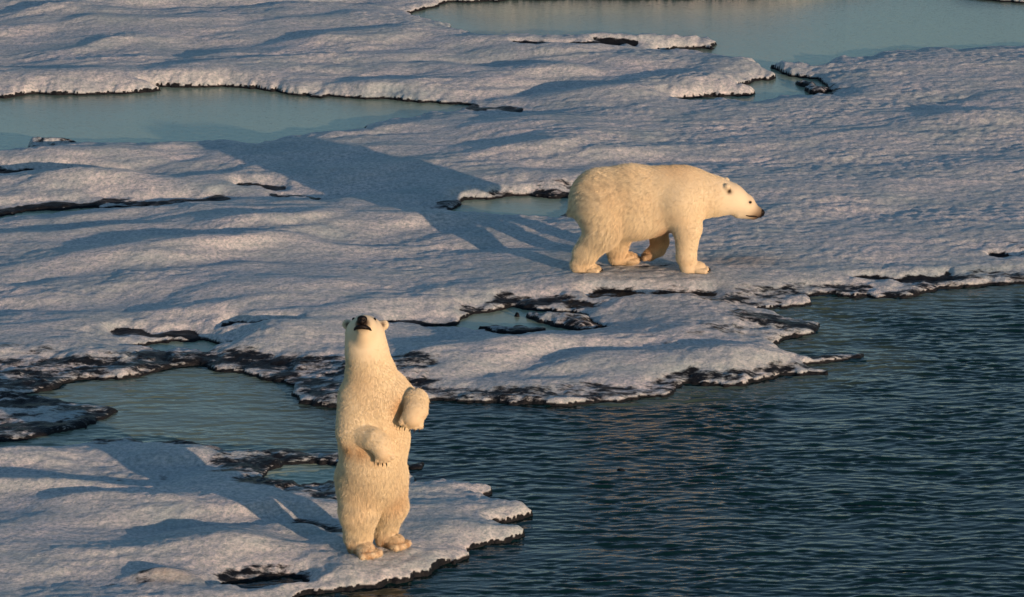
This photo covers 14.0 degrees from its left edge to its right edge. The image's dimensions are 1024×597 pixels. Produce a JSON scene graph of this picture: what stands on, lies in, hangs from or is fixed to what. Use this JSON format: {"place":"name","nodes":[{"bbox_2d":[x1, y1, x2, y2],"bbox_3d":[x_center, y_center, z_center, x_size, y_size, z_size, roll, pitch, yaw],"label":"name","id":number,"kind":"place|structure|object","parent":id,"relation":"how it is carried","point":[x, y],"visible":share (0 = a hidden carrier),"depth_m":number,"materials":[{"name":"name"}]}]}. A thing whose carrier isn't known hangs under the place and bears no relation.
{"place":"outdoors","nodes":[
{"label":"outdoors","id":0,"kind":"place"},
{"bbox_2d":[0,0,1023,596],"bbox_3d":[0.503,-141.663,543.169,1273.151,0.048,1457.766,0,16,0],"label":"sea","id":1,"kind":"structure","parent":0,"point":[890,464],"depth_m":44.33,"materials":[{"name":"liquid"}]},
{"bbox_2d":[28,137,75,146],"bbox_3d":[-6.117,-1.936,56.083,0.900,0.484,0.572,0,16,0],"label":"ice fragment","id":2,"kind":"object","parent":1,"relation":"on","point":[42,141],"visible":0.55,"depth_m":55.97,"materials":[{"name":"white ice"}]},
{"bbox_2d":[0,391,117,441],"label":"ice floe","id":3,"kind":"object","parent":1,"relation":"on","point":[24,417],"visible":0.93,"depth_m":44.58,"materials":[{"name":"white ice"}]},
{"bbox_2d":[0,437,532,596],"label":"ice floe","id":4,"kind":"object","parent":1,"relation":"on","point":[125,517],"visible":0.9,"depth_m":40.89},
{"bbox_2d":[332,315,429,559],"bbox_3d":[-1.244,1.290,39.731,0.901,2.517,0.858,0,16,0],"label":"polar bear","id":5,"kind":"object","parent":4,"relation":"on","point":[382,403],"visible":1,"depth_m":39.51},
{"bbox_2d":[407,462,423,469],"bbox_3d":[-0.994,1.862,43.103,0.366,0.338,0.278,-6,17,-21],"label":"ice fragment","id":6,"kind":"object","parent":1,"relation":"on","point":[419,465],"visible":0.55,"depth_m":43.01,"materials":[{"name":"black ice"}]},
{"bbox_2d":[0,0,1023,407],"bbox_3d":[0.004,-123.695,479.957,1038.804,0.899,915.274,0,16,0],"label":"ice sheet","id":7,"kind":"object","parent":1,"relation":"on","point":[876,176],"visible":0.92,"depth_m":53.03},
{"bbox_2d":[566,162,764,273],"bbox_3d":[1.841,-0.957,49.696,2.344,1.305,0.832,0,16,0],"label":"polar bear","id":8,"kind":"object","parent":7,"relation":"on","point":[615,212],"visible":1,"depth_m":49.40},
{"bbox_2d":[478,325,545,334],"bbox_3d":[-0.029,0.494,47.839,0.900,0.357,0.440,0,16,0],"label":"ice fragment","id":9,"kind":"object","parent":1,"relation":"on","point":[516,329],"visible":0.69,"depth_m":47.74,"materials":[{"name":"black ice"}]},
{"bbox_2d":[514,311,602,330],"bbox_3d":[0.550,0.361,48.203,1.244,0.413,0.579,10,19,32],"label":"ice fragment","id":10,"kind":"object","parent":1,"relation":"on","point":[572,321],"visible":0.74,"depth_m":48.01,"materials":[{"name":"white ice"}]},
{"bbox_2d":[795,80,830,94],"bbox_3d":[4.236,-2.902,59.592,0.455,0.408,1.080,-10,19,-32],"label":"ice fragment","id":11,"kind":"object","parent":1,"relation":"on","point":[811,88],"visible":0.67,"depth_m":59.37,"materials":[{"name":"white ice"}]}
]}

